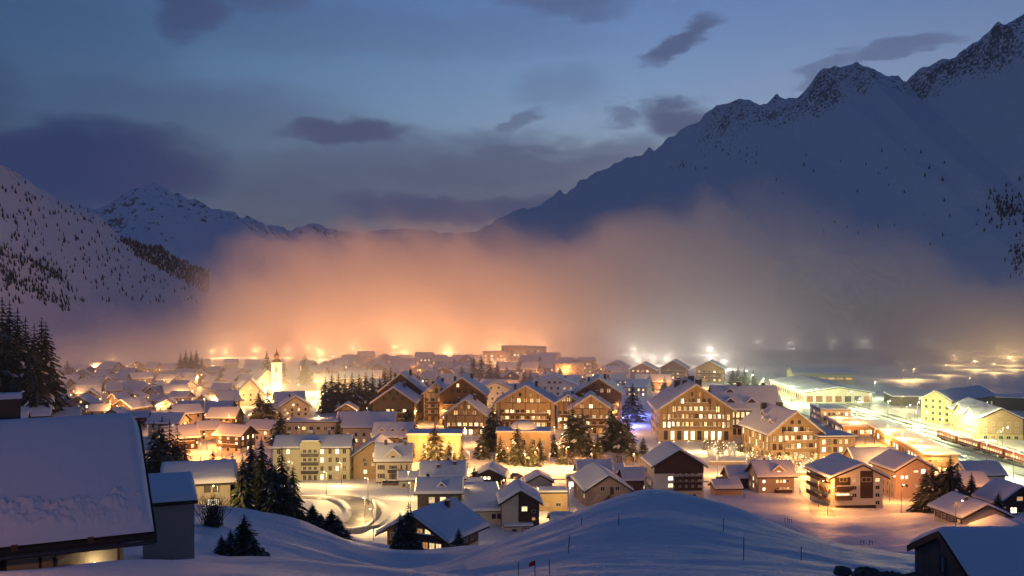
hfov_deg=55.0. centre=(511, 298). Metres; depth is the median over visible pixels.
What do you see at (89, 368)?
chalet
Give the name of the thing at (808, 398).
window
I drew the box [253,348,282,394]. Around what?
church
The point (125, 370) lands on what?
chalet
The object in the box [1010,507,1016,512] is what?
window
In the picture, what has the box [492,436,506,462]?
spruce tree
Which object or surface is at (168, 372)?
house
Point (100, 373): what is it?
chalet
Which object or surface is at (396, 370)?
house
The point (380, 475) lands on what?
window
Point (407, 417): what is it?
spruce tree
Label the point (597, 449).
spruce tree
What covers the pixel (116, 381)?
chalet
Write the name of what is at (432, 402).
lodge
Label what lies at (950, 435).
train carriage
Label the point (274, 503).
spruce tree
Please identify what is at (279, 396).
barn
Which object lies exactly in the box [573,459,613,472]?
house
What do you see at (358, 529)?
retaining wall
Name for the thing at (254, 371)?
house
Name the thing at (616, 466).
shed
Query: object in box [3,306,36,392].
spruce tree
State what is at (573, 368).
apartment block
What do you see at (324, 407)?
spruce tree
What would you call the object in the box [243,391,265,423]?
spruce tree
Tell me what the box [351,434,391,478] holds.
house
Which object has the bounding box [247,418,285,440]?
house
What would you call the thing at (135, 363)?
chalet
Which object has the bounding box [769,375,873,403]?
depot
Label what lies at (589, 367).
apartment block
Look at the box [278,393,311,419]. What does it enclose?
house
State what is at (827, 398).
window
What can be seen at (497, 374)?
spruce tree
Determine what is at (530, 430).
hotel
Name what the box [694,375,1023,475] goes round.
rail yard
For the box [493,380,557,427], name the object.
lodge
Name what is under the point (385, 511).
snow bank
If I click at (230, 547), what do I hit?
spruce tree
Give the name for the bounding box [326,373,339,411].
spruce tree
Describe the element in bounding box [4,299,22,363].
spruce tree
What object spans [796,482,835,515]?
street
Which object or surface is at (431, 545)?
window
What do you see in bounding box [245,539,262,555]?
spruce tree
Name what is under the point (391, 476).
window
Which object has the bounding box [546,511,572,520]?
hut
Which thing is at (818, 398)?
window
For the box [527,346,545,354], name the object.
apartment block
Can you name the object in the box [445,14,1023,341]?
mountain
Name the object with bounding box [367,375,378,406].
spruce tree
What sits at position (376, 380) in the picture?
chalet
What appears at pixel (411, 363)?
house
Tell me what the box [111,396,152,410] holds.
chalet
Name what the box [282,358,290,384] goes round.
spruce tree
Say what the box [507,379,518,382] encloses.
house
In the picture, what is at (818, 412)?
station building
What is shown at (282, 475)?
spruce tree
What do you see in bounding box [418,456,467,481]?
house
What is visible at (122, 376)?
house
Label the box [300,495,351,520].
snow bank
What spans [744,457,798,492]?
house
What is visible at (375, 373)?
chalet
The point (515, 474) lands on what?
parked car
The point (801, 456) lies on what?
bare shrub
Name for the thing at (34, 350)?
spruce tree
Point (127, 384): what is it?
chalet
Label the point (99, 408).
house
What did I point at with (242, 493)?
spruce tree
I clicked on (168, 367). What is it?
house
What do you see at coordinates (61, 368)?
house
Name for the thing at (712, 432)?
window
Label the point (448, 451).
spruce tree
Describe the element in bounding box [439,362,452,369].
chalet
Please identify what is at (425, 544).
window
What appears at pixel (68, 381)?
house
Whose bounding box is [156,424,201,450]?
chalet
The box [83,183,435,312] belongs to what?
range
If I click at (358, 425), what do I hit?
house
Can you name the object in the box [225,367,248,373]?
house
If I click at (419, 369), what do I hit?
house
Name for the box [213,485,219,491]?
window
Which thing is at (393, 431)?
house
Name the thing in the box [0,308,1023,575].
ground
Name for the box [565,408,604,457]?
spruce tree
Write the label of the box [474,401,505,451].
spruce tree
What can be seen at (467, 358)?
house
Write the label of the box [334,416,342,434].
spruce tree
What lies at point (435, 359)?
house
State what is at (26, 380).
spruce tree
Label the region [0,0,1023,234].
sky
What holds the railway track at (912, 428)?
on the rail yard at (1016, 445)
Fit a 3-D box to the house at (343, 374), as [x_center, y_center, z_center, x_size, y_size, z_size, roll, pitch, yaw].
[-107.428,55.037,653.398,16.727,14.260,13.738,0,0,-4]
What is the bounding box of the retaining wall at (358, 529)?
[345,497,375,533]
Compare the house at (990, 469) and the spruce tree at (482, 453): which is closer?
the house at (990, 469)
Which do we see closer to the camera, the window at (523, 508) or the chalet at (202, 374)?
the window at (523, 508)
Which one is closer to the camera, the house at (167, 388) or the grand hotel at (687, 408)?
the grand hotel at (687, 408)
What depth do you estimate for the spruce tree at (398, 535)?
124.49 m
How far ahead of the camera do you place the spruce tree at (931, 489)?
242.25 m
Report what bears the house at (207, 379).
on the ground at (668, 532)
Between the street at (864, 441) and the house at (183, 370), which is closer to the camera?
the street at (864, 441)
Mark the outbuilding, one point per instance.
(554, 498)
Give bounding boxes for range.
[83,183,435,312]
[333,228,477,307]
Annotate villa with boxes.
[373,437,414,482]
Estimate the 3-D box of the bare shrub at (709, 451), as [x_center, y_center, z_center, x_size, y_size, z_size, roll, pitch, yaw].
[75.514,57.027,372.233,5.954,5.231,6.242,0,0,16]
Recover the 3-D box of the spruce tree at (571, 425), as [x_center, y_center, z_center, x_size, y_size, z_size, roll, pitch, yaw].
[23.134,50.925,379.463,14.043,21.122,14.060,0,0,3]
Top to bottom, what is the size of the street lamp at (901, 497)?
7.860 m
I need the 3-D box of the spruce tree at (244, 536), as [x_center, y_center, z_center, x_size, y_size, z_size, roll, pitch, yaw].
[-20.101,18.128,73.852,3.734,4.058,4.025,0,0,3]
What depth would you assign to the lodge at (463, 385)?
462.12 m
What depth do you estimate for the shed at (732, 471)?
300.85 m
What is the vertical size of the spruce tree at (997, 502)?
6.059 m
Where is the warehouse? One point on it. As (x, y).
(1010, 402)
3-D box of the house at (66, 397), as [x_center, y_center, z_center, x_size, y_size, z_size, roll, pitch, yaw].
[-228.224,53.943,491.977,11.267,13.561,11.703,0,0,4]
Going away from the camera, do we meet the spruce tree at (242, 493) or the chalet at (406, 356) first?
the spruce tree at (242, 493)
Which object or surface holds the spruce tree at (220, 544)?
on the ground at (668, 532)
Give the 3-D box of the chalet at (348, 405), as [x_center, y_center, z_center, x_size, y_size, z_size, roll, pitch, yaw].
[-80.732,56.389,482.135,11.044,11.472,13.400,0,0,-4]
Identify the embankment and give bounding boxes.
[847,384,934,394]
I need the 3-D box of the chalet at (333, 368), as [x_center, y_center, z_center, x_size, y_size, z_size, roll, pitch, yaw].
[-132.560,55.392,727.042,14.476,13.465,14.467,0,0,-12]
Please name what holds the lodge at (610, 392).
on the ground at (668, 532)
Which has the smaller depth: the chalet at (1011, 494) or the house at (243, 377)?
the chalet at (1011, 494)
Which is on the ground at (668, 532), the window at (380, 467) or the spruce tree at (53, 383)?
the spruce tree at (53, 383)
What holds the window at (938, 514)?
in the house at (969, 509)
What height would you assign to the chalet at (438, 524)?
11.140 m
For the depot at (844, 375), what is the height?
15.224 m
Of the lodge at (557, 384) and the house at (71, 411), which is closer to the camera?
the house at (71, 411)
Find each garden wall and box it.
[709,461,745,464]
[796,471,809,475]
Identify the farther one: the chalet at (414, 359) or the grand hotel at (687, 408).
the chalet at (414, 359)
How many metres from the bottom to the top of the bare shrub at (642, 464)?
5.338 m
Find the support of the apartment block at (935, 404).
on the ground at (668, 532)
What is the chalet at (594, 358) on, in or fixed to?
on the ground at (668, 532)
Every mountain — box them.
[0,164,288,350]
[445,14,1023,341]
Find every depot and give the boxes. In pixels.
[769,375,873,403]
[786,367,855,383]
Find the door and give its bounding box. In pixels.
[610,487,613,494]
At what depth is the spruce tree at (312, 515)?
149.45 m
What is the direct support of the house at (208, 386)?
on the ground at (668, 532)
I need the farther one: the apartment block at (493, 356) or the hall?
the apartment block at (493, 356)
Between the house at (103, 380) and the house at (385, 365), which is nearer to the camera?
the house at (103, 380)
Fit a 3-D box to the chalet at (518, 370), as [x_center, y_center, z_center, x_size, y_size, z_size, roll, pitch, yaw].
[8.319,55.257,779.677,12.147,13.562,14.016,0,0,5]
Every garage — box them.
[396,470,418,487]
[883,392,921,405]
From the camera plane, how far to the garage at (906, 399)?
546.03 m
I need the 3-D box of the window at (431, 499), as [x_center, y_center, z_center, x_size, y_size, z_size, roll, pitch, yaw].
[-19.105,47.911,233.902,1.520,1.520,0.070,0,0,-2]
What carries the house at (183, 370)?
on the ground at (668, 532)
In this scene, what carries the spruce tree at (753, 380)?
on the ground at (668, 532)
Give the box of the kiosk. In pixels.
[565,473,573,488]
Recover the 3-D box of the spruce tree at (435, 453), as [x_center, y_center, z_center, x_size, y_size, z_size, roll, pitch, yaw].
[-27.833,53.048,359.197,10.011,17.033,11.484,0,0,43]
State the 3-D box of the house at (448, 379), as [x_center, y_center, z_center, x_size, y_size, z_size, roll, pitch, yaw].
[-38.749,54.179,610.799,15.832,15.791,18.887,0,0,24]
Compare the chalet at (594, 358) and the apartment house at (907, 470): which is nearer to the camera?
the apartment house at (907, 470)
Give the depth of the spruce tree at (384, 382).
536.67 m
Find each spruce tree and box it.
[0,297,24,392]
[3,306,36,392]
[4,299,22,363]
[7,316,56,405]
[16,355,43,406]
[21,323,57,412]
[23,354,54,416]
[30,317,70,413]
[38,324,66,410]
[61,360,72,374]
[145,421,159,470]
[146,432,166,472]
[148,418,171,473]
[156,419,182,461]
[172,425,184,460]
[175,358,182,369]
[177,435,191,460]
[181,350,189,368]
[184,352,193,368]
[191,352,201,369]
[199,357,205,370]
[209,451,217,459]
[212,535,224,554]
[220,529,242,556]
[229,454,256,510]
[230,451,239,506]
[233,515,269,556]
[234,438,257,504]
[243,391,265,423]
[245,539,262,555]
[248,436,268,509]
[253,392,280,419]
[255,455,273,511]
[260,464,289,514]
[261,350,270,371]
[262,447,290,511]
[264,409,290,445]
[279,477,295,517]
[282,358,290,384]
[287,465,310,522]
[294,354,312,384]
[305,504,319,524]
[313,513,324,528]
[316,377,335,413]
[318,509,347,531]
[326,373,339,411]
[329,517,354,540]
[332,373,341,411]
[334,376,349,406]
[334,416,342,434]
[342,374,362,410]
[355,372,365,408]
[358,374,373,410]
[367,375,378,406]
[376,377,381,396]
[381,370,387,385]
[387,369,393,381]
[389,512,412,549]
[395,501,423,549]
[400,405,418,428]
[418,422,444,461]
[442,442,456,460]
[451,528,465,546]
[456,446,468,466]
[468,356,477,377]
[469,466,479,476]
[472,426,491,459]
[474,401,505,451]
[475,356,487,381]
[484,360,497,378]
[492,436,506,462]
[493,362,502,378]
[503,424,529,465]
[517,370,527,382]
[523,438,542,466]
[526,372,533,380]
[535,438,546,461]
[550,432,563,456]
[554,445,568,464]
[558,405,578,453]
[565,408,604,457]
[588,432,603,458]
[598,403,626,452]
[609,414,631,453]
[622,382,647,422]
[622,412,636,442]
[623,435,641,461]
[638,437,648,454]
[647,375,656,391]
[657,376,667,392]
[727,369,736,384]
[733,367,742,384]
[738,438,744,451]
[741,367,750,384]
[749,371,756,384]
[906,468,929,512]
[913,465,941,513]
[926,455,969,513]
[935,465,943,487]
[954,465,967,494]
[963,472,977,496]
[992,492,1010,512]
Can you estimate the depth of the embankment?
627.40 m
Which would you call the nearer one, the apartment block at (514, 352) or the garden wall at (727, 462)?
the garden wall at (727, 462)
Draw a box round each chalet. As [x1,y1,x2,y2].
[74,365,95,374]
[81,388,101,398]
[92,370,114,376]
[100,373,118,379]
[106,392,130,403]
[108,380,129,391]
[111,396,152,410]
[118,368,139,372]
[122,380,144,390]
[123,383,152,393]
[124,360,144,370]
[127,372,153,383]
[130,410,149,427]
[149,409,173,415]
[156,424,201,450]
[195,392,216,401]
[196,369,209,383]
[204,400,233,419]
[205,407,244,423]
[206,366,225,374]
[209,382,235,391]
[212,423,259,452]
[219,372,242,381]
[220,381,238,388]
[297,360,317,373]
[313,373,337,388]
[323,364,342,372]
[328,358,351,366]
[334,401,359,416]
[335,360,348,370]
[357,350,375,365]
[358,369,383,388]
[366,378,385,392]
[367,358,382,362]
[375,497,489,549]
[377,353,389,361]
[396,355,413,358]
[401,358,415,363]
[408,371,422,380]
[433,365,451,373]
[436,356,456,364]
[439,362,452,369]
[450,366,467,371]
[452,354,464,361]
[496,362,517,373]
[500,370,520,379]
[504,383,521,387]
[516,360,526,373]
[517,355,541,362]
[520,361,541,375]
[536,353,555,358]
[538,371,550,377]
[539,359,560,372]
[578,357,595,361]
[579,376,591,383]
[595,365,611,375]
[605,360,630,375]
[606,373,628,387]
[628,361,660,378]
[659,359,690,379]
[693,359,727,381]
[971,477,1023,514]
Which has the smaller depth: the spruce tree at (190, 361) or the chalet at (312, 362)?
the spruce tree at (190, 361)
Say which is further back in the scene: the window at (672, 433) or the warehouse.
the warehouse
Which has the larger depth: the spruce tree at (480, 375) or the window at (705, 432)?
the spruce tree at (480, 375)
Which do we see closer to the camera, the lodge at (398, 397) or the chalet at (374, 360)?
the lodge at (398, 397)
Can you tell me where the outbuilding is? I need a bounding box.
[535,486,567,510]
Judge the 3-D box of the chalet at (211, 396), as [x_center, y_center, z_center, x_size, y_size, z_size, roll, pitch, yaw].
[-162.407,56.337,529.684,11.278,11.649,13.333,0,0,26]
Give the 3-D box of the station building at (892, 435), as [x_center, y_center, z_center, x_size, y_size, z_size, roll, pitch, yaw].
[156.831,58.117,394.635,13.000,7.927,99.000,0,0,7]
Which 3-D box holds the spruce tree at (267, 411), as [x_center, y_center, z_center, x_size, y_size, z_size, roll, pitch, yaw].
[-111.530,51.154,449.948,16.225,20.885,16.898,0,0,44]
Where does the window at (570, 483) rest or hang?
in the kiosk
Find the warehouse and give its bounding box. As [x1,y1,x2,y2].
[994,394,1023,410]
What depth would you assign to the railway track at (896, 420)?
476.35 m
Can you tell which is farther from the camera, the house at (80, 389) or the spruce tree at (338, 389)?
the house at (80, 389)
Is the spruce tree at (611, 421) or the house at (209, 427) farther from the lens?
the house at (209, 427)
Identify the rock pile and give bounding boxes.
[833,566,927,575]
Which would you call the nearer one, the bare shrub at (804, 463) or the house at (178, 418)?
the bare shrub at (804, 463)
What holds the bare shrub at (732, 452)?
on the ground at (668, 532)
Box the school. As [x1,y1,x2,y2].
[283,417,342,434]
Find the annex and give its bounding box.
[143,471,197,559]
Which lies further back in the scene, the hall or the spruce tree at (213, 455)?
the hall
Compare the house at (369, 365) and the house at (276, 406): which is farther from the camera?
the house at (369, 365)
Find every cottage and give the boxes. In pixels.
[475,461,509,488]
[522,469,554,487]
[617,466,643,491]
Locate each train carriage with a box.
[937,429,960,442]
[957,435,983,449]
[980,442,1008,457]
[1004,449,1023,463]
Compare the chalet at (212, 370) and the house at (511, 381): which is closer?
the house at (511, 381)
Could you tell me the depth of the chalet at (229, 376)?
639.42 m
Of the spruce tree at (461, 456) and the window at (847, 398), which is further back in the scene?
the window at (847, 398)
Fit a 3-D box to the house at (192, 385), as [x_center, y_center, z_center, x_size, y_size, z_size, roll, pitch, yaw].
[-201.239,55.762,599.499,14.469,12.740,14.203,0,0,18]
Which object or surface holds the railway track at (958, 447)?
on the rail yard at (1016, 445)
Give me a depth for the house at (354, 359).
822.17 m
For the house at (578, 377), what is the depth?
647.25 m
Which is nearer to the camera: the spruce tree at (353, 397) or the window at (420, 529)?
the window at (420, 529)
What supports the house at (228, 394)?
on the ground at (668, 532)
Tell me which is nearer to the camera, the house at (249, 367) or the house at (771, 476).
the house at (771, 476)
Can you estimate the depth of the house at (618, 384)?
600.96 m
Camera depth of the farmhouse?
38.69 m
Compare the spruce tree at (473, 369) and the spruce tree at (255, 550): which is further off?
the spruce tree at (473, 369)
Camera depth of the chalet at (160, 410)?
447.13 m
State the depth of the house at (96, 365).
791.67 m
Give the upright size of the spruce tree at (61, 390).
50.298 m
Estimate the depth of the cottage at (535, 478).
288.02 m
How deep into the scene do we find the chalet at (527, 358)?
799.37 m
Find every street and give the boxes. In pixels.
[201,439,231,459]
[412,468,809,481]
[783,403,885,446]
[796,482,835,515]
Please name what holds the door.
in the house at (594, 482)
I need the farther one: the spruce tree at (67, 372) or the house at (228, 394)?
the spruce tree at (67, 372)
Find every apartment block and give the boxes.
[482,350,506,367]
[501,345,527,361]
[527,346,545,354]
[543,352,560,358]
[552,362,584,377]
[571,359,594,376]
[919,385,996,423]
[946,397,1023,440]
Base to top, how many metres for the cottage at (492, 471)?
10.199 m
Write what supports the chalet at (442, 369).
on the ground at (668, 532)
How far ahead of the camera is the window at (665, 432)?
410.57 m
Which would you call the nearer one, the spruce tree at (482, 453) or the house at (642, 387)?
the spruce tree at (482, 453)
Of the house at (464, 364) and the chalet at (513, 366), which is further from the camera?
the house at (464, 364)
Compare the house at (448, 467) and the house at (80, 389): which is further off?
the house at (80, 389)
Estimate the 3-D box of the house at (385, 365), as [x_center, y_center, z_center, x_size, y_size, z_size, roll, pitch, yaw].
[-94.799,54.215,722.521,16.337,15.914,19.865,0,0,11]
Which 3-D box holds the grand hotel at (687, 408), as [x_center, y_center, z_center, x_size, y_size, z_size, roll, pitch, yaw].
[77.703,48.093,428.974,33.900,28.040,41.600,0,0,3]
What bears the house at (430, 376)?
on the ground at (668, 532)
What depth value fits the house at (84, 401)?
489.21 m
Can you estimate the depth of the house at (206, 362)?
794.40 m
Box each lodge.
[369,382,421,424]
[377,369,427,418]
[421,378,447,421]
[437,373,489,424]
[440,394,490,434]
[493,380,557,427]
[532,372,579,405]
[554,390,578,429]
[567,390,614,433]
[572,373,624,421]
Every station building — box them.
[809,404,850,423]
[824,416,869,435]
[859,419,960,467]
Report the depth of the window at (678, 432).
410.27 m
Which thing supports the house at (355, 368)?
on the ground at (668, 532)
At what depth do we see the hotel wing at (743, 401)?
426.46 m
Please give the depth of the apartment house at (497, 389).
530.07 m
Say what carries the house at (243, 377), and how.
on the ground at (668, 532)
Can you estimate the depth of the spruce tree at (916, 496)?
245.69 m
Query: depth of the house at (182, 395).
522.21 m
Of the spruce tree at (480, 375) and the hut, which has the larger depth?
the spruce tree at (480, 375)
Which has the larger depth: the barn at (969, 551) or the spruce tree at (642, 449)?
the spruce tree at (642, 449)
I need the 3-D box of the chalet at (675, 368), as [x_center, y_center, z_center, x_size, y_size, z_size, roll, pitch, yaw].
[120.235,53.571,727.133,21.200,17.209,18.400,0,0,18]
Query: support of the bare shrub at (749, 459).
on the ground at (668, 532)
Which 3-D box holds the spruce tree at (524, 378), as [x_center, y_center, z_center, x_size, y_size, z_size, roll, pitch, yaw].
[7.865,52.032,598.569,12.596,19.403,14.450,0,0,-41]
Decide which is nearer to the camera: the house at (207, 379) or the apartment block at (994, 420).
the apartment block at (994, 420)
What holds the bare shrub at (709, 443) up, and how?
on the ground at (668, 532)
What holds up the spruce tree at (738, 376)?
on the ground at (668, 532)
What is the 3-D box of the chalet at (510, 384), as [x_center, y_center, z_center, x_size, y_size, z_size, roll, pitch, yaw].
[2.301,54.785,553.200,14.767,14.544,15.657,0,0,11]
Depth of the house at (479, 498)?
233.98 m
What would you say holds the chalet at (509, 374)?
on the ground at (668, 532)
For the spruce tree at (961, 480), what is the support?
on the ground at (668, 532)
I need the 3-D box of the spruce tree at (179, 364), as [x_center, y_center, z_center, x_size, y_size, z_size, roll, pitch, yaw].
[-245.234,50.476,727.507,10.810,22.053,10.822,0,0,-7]
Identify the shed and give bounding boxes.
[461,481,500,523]
[465,477,483,481]
[613,463,624,473]
[708,478,743,494]
[720,464,747,488]
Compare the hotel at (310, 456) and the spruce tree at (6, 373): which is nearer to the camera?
the hotel at (310, 456)
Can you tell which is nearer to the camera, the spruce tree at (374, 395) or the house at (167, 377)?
the spruce tree at (374, 395)
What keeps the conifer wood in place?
on the mountain at (93, 317)
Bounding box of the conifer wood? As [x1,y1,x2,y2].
[0,169,212,310]
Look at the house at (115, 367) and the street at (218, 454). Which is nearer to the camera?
the street at (218, 454)
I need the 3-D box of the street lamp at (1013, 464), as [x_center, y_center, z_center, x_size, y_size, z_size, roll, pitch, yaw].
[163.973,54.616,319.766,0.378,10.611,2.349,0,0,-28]
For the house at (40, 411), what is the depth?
414.12 m
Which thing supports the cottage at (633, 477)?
on the ground at (668, 532)
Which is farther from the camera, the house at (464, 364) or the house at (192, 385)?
the house at (464, 364)
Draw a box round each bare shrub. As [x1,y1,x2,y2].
[194,491,241,527]
[562,450,575,465]
[611,450,626,462]
[624,457,632,464]
[633,452,643,466]
[701,436,715,450]
[704,444,718,455]
[711,442,725,454]
[725,443,737,455]
[741,442,752,452]
[746,453,760,461]
[753,450,770,459]
[764,449,779,459]
[792,453,808,466]
[792,460,799,470]
[800,458,810,470]
[804,452,819,462]
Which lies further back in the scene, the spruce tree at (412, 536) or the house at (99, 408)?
the house at (99, 408)
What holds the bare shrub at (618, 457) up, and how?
on the ground at (668, 532)
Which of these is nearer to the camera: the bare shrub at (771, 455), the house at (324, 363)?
the bare shrub at (771, 455)
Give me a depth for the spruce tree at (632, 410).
474.71 m
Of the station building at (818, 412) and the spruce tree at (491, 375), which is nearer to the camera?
the station building at (818, 412)
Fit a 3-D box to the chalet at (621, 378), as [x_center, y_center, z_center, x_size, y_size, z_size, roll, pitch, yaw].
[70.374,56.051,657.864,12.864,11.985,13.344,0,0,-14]
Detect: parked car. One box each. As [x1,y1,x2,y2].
[382,479,387,484]
[510,472,522,477]
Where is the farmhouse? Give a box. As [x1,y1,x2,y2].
[0,382,156,570]
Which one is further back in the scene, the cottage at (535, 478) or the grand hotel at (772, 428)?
the grand hotel at (772, 428)
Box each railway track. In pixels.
[817,403,1023,467]
[827,403,1019,462]
[837,403,936,432]
[847,403,1023,452]
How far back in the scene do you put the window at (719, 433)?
409.37 m
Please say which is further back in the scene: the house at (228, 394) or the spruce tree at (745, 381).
the spruce tree at (745, 381)
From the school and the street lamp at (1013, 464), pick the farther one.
the school
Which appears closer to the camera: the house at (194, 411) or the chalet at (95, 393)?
the house at (194, 411)
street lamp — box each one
[368,508,373,540]
[901,484,904,512]
[1013,450,1018,479]
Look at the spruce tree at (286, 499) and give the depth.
129.71 m
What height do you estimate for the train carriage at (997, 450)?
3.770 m
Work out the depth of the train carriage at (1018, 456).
353.96 m
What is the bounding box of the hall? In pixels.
[843,447,895,466]
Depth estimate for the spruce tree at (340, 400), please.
515.39 m
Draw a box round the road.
[298,495,381,527]
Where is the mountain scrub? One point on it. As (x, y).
(1004, 214)
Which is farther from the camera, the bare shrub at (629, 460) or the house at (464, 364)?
the house at (464, 364)
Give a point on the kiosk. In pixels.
(569, 482)
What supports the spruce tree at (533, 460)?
on the ground at (668, 532)
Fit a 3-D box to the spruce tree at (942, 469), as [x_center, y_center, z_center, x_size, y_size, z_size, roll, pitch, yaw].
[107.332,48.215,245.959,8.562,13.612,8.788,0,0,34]
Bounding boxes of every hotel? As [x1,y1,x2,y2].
[271,429,355,480]
[406,429,463,460]
[495,420,551,457]
[647,375,737,441]
[737,401,825,459]
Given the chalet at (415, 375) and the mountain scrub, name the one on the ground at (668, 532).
the chalet at (415, 375)
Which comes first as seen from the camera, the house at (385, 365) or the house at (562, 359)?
the house at (385, 365)
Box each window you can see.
[204,486,210,492]
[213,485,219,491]
[378,465,384,469]
[378,473,384,478]
[389,465,396,468]
[389,474,396,479]
[401,465,406,469]
[416,528,422,532]
[422,541,427,548]
[429,497,434,502]
[429,542,434,548]
[435,543,441,548]
[521,506,527,511]
[568,481,573,486]
[664,431,667,439]
[670,431,674,439]
[677,431,680,439]
[684,431,687,439]
[691,431,694,439]
[697,431,700,439]
[704,431,707,439]
[711,431,714,439]
[717,431,721,439]
[724,431,727,439]
[806,396,812,401]
[816,396,822,401]
[825,396,831,401]
[835,396,841,401]
[845,396,850,401]
[854,396,860,401]
[864,396,869,401]
[935,511,940,517]
[939,554,944,574]
[942,513,947,520]
[949,516,954,521]
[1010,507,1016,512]
[1017,496,1022,500]
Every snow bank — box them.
[299,492,388,526]
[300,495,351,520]
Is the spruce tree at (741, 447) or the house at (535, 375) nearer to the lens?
the spruce tree at (741, 447)
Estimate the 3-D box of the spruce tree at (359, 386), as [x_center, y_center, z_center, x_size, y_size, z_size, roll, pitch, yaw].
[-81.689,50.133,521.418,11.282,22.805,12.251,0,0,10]
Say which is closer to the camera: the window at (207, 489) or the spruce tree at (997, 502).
the window at (207, 489)
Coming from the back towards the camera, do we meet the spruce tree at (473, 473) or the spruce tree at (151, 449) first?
the spruce tree at (473, 473)
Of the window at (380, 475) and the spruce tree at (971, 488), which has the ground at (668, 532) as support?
the spruce tree at (971, 488)
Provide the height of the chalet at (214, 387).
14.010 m
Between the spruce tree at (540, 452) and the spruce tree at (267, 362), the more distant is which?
the spruce tree at (267, 362)
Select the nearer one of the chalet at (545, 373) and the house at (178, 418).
the house at (178, 418)
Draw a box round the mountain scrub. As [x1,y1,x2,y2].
[594,140,1023,277]
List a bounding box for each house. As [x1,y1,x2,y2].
[21,405,53,417]
[21,410,30,418]
[51,407,83,416]
[55,366,75,374]
[55,378,73,394]
[60,374,81,380]
[60,393,70,406]
[66,393,102,414]
[67,379,103,396]
[72,368,92,377]
[74,383,103,399]
[87,403,112,414]
[88,362,102,372]
[88,376,109,393]
[97,361,124,372]
[103,406,132,415]
[105,382,123,402]
[115,372,128,379]
[129,391,148,399]
[142,362,162,374]
[144,385,162,402]
[144,411,192,438]
[148,394,167,408]
[150,381,167,385]
[154,373,183,382]
[155,371,179,377]
[155,396,176,409]
[160,383,189,393]
[160,459,237,505]
[161,363,177,371]
[167,391,195,400]
[167,403,204,423]
[168,380,198,395]
[175,368,196,372]
[176,400,203,409]
[180,372,199,386]
[194,419,220,440]
[198,359,210,368]
[201,375,221,388]
[204,381,219,392]
[214,389,241,406]
[223,358,238,369]
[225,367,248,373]
[236,380,264,387]
[238,374,255,380]
[238,376,265,405]
[243,359,263,366]
[243,363,265,374]
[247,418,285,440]
[250,370,259,374]
[261,402,279,417]
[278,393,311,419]
[307,365,328,380]
[317,361,332,365]
[336,411,343,418]
[337,371,359,388]
[340,411,398,447]
[341,354,360,366]
[346,367,367,370]
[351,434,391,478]
[359,362,373,368]
[368,361,392,372]
[371,421,415,441]
[382,368,400,380]
[384,356,400,362]
[391,359,415,368]
[393,365,410,371]
[408,364,433,374]
[414,352,434,365]
[414,472,463,508]
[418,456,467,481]
[420,371,442,384]
[431,373,461,384]
[433,355,447,365]
[452,369,471,373]
[453,362,471,368]
[458,354,479,362]
[474,365,491,372]
[480,379,507,383]
[481,379,512,408]
[496,478,542,531]
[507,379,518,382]
[519,373,538,380]
[529,361,542,374]
[558,357,575,361]
[567,374,581,380]
[570,461,633,505]
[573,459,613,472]
[608,365,628,375]
[610,380,623,388]
[624,379,653,396]
[634,374,671,389]
[640,441,707,497]
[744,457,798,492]
[803,452,889,507]
[868,449,939,498]
[927,491,1013,523]
[935,470,989,493]
[952,460,1008,479]
[968,514,1023,525]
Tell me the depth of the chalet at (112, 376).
642.85 m
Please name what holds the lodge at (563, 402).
on the ground at (668, 532)
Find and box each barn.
[272,391,305,402]
[907,526,1023,575]
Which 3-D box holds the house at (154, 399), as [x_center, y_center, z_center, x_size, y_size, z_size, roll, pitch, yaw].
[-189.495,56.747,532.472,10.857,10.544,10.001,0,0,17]
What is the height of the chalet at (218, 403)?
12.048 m
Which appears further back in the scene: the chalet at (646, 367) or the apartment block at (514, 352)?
the apartment block at (514, 352)
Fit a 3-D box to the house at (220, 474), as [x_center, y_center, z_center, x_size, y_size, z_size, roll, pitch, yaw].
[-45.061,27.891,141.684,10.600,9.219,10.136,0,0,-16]
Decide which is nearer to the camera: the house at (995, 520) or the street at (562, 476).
the house at (995, 520)
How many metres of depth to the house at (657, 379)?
642.31 m
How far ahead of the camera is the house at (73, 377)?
637.66 m
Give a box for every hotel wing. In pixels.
[708,381,780,436]
[814,430,857,459]
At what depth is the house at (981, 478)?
274.08 m
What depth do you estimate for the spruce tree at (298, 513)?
135.51 m
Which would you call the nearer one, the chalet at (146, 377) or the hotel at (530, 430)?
the hotel at (530, 430)
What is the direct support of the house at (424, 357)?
on the ground at (668, 532)
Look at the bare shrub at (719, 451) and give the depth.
376.08 m
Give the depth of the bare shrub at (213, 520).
91.72 m
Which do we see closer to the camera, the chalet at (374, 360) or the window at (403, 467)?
the window at (403, 467)
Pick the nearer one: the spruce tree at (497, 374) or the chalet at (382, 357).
the spruce tree at (497, 374)
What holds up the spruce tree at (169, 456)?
on the ground at (668, 532)
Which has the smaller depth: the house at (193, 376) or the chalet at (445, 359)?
the house at (193, 376)
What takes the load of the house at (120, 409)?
on the ground at (668, 532)
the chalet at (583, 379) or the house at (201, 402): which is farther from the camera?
the chalet at (583, 379)
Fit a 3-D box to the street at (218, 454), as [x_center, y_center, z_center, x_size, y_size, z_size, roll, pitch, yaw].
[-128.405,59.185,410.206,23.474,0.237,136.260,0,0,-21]
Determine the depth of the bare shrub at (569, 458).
351.39 m
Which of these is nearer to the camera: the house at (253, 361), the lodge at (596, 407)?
the lodge at (596, 407)
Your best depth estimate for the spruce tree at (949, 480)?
239.17 m
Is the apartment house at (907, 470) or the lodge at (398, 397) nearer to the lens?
the apartment house at (907, 470)

